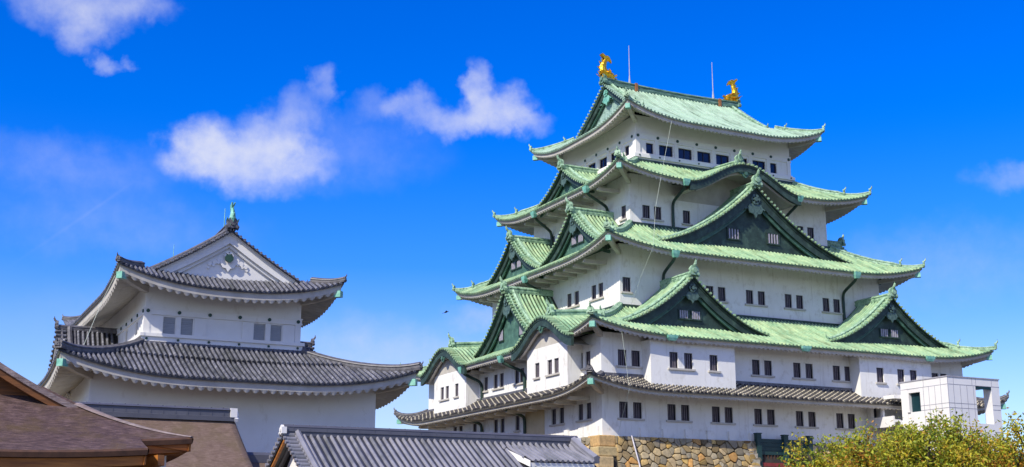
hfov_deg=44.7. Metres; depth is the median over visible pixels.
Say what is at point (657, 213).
window
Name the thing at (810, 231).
window
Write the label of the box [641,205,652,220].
window
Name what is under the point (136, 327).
window
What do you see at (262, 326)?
window
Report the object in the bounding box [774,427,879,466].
cherry tree
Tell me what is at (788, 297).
window
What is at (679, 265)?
castle keep
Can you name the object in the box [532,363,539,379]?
window
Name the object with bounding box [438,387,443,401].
window
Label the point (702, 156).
window
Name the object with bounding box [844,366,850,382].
window
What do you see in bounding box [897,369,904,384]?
window
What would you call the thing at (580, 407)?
window
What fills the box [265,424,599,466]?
tiled gallery
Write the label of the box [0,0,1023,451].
sky
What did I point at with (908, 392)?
window frame
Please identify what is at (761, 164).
window
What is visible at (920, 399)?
elevator tower
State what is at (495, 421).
window
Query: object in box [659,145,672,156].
window
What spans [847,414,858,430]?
window
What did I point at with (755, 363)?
window
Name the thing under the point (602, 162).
window
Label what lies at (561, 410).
window
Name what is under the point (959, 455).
cherry tree
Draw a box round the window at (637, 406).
[632,402,644,420]
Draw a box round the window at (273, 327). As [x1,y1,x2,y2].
[270,325,281,340]
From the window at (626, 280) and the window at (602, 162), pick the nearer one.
the window at (626, 280)
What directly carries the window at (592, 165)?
in the castle keep
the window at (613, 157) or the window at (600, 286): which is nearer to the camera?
the window at (600, 286)
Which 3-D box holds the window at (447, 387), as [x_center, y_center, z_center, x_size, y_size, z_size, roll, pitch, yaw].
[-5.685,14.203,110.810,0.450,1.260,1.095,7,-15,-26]
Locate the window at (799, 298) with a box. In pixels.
[795,295,805,310]
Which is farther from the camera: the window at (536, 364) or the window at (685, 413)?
the window at (536, 364)
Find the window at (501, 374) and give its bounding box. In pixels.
[497,373,503,389]
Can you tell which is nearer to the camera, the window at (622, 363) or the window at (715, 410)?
the window at (622, 363)
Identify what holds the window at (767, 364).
in the castle keep
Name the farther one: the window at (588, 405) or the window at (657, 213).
the window at (657, 213)
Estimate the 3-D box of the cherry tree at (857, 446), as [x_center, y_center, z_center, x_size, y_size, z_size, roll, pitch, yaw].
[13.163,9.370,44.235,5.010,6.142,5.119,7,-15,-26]
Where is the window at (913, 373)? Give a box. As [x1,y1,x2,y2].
[910,370,916,379]
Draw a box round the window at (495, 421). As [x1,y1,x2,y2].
[494,419,497,432]
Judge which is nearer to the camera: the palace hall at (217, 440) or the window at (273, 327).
the palace hall at (217, 440)
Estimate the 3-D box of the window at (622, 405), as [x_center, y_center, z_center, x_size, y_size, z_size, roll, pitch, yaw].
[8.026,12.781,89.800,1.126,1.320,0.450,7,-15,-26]
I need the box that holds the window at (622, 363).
[616,349,629,367]
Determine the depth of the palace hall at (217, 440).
62.92 m
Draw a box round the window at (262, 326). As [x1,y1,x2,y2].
[253,324,264,339]
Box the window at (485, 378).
[483,377,488,392]
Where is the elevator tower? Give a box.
[866,375,1002,451]
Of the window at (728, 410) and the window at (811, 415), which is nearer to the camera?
the window at (728, 410)
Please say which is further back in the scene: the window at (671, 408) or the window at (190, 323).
the window at (671, 408)
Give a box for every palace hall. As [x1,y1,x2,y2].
[0,362,193,466]
[73,401,252,466]
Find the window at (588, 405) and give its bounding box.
[583,402,591,421]
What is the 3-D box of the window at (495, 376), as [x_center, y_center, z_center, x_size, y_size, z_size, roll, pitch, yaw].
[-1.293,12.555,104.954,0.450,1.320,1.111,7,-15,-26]
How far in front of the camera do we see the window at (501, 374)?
104.16 m
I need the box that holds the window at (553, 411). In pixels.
[549,409,555,426]
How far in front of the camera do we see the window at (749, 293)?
102.77 m
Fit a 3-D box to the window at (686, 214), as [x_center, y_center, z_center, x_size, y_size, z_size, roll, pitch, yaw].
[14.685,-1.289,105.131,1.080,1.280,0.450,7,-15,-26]
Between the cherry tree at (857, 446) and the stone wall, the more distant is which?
the stone wall
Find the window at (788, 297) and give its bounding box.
[784,294,795,309]
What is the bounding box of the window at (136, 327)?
[135,321,137,334]
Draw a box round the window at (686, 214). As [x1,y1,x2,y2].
[682,210,692,225]
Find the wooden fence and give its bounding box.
[753,433,813,466]
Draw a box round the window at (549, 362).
[545,359,551,376]
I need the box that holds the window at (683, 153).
[678,148,691,159]
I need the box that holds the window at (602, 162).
[599,156,606,168]
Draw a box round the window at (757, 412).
[753,409,765,425]
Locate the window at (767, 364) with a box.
[764,360,774,377]
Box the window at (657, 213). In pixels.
[653,206,663,221]
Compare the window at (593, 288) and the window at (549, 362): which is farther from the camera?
the window at (593, 288)
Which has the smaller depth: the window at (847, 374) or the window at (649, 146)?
the window at (847, 374)
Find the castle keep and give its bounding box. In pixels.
[393,46,1009,445]
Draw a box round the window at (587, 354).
[583,351,589,369]
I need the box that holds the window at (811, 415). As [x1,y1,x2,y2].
[808,412,818,428]
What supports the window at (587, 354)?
in the castle keep
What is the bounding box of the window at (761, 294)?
[757,291,767,306]
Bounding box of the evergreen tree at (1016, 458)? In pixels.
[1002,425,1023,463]
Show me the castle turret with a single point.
(223, 315)
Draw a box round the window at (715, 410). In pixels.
[711,406,723,424]
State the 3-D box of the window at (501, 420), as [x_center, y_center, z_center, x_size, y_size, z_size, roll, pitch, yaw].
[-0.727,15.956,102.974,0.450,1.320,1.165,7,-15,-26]
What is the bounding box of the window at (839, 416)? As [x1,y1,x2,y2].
[835,413,847,429]
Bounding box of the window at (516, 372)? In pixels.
[512,370,518,385]
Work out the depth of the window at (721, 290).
101.53 m
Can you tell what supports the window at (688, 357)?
in the castle keep
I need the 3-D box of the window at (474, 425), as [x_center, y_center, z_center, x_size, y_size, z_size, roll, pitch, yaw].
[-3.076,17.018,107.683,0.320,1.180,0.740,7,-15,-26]
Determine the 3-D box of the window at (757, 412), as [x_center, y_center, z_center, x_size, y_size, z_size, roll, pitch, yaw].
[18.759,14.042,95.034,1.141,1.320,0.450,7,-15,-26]
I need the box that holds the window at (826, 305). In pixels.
[822,298,832,313]
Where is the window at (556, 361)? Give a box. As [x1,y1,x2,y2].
[552,358,559,375]
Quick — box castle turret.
[37,202,422,452]
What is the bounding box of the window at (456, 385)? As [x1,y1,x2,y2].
[453,383,458,398]
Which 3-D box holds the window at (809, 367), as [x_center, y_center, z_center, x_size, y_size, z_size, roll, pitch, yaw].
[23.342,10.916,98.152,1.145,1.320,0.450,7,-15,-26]
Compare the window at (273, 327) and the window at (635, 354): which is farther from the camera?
the window at (635, 354)
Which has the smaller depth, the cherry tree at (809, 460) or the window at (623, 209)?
the cherry tree at (809, 460)
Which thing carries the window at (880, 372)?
in the castle keep
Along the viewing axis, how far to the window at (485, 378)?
106.79 m
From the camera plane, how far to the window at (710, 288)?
101.14 m
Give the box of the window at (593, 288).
[590,285,596,301]
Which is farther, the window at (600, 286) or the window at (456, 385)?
the window at (456, 385)
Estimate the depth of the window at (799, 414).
96.83 m
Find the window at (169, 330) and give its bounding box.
[163,317,175,333]
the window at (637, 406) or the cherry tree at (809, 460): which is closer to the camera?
the cherry tree at (809, 460)
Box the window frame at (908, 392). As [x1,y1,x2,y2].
[906,389,919,412]
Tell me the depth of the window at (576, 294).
103.35 m
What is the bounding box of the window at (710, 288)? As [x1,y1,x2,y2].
[706,285,713,295]
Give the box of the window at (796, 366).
[792,362,804,379]
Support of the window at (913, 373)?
in the castle keep
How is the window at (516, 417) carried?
in the castle keep
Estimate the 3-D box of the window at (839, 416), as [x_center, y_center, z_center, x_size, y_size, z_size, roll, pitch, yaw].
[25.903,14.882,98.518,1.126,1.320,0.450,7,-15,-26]
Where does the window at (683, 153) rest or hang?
in the castle keep
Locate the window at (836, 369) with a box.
[832,365,843,382]
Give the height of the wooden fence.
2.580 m
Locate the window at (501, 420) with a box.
[500,418,504,432]
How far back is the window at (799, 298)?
105.03 m
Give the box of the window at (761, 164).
[752,160,765,171]
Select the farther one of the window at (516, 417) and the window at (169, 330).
the window at (516, 417)
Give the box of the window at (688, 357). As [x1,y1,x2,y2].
[682,353,695,370]
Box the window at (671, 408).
[666,404,679,421]
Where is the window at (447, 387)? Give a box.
[443,386,448,400]
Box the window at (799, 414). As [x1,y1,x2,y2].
[795,411,807,427]
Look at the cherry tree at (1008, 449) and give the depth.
43.07 m
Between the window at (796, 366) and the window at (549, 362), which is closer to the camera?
the window at (549, 362)
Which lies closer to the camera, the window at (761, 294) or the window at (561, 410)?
the window at (561, 410)
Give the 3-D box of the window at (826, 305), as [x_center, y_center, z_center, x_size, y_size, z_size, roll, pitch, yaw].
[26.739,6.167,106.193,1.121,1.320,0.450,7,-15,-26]
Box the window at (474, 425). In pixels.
[473,423,476,431]
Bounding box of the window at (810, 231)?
[807,227,816,241]
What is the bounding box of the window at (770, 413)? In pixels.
[765,409,777,426]
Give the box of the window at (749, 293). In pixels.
[745,290,756,305]
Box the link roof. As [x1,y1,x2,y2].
[247,452,270,466]
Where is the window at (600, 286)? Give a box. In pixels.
[596,282,603,299]
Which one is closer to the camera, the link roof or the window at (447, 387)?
the link roof
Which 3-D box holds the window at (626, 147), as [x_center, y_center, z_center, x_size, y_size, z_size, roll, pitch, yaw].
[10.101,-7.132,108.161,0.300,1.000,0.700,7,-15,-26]
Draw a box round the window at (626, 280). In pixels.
[621,277,633,293]
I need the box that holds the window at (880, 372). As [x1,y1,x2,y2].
[876,367,886,383]
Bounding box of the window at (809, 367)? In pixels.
[805,363,815,380]
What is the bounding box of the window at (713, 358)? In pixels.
[708,355,720,372]
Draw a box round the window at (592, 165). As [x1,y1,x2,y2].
[588,162,595,167]
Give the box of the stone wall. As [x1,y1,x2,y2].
[581,435,877,466]
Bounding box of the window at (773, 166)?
[770,163,776,173]
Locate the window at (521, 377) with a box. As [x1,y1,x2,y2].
[518,368,523,384]
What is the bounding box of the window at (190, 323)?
[181,318,192,334]
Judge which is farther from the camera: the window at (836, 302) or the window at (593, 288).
the window at (836, 302)
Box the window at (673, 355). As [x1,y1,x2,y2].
[668,352,681,369]
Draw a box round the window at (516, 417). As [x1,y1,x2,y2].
[513,416,519,432]
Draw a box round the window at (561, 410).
[556,407,564,425]
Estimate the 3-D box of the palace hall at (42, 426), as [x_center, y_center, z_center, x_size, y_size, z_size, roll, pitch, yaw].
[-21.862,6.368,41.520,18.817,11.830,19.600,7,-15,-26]
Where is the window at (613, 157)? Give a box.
[611,152,616,162]
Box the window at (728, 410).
[723,407,735,424]
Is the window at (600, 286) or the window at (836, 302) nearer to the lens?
the window at (600, 286)
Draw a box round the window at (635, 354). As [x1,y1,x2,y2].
[630,350,642,368]
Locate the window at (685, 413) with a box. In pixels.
[679,405,692,422]
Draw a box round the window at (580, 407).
[575,404,582,422]
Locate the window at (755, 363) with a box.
[751,359,763,376]
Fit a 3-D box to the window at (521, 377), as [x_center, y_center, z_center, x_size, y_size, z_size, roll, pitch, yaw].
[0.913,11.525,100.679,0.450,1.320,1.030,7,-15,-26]
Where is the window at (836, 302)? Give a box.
[833,299,842,314]
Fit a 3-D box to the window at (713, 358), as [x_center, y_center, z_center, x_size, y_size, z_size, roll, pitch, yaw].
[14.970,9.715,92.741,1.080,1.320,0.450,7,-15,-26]
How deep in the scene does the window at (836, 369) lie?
99.44 m
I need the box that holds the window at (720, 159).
[716,154,728,164]
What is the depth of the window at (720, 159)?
110.93 m
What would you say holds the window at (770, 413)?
in the castle keep
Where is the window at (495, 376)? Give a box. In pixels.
[491,374,497,390]
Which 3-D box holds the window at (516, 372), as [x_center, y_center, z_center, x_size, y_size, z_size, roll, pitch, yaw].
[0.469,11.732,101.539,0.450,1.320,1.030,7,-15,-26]
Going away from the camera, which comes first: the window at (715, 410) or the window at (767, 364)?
the window at (715, 410)
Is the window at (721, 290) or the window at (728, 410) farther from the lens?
the window at (721, 290)
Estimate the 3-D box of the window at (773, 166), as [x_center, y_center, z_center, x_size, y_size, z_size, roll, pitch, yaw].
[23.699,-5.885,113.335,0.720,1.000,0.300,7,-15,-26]
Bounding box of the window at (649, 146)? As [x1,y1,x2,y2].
[646,143,653,153]
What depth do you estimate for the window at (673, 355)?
91.27 m
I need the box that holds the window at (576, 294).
[572,290,579,307]
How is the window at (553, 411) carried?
in the castle keep
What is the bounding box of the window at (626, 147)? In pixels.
[625,145,628,155]
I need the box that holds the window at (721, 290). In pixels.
[718,287,728,303]
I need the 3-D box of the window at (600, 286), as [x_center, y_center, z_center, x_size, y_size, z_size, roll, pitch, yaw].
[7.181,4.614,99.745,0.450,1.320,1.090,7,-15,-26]
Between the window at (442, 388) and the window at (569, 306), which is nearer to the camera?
the window at (569, 306)
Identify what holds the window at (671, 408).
in the castle keep
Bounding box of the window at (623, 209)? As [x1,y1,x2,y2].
[619,205,626,221]
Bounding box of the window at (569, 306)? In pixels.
[565,293,571,308]
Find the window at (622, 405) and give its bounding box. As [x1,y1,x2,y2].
[618,401,631,419]
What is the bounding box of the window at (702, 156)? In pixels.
[697,151,710,162]
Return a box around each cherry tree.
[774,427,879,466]
[815,411,933,466]
[877,407,1007,466]
[923,407,1023,466]
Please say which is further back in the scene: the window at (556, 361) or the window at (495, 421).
the window at (495, 421)

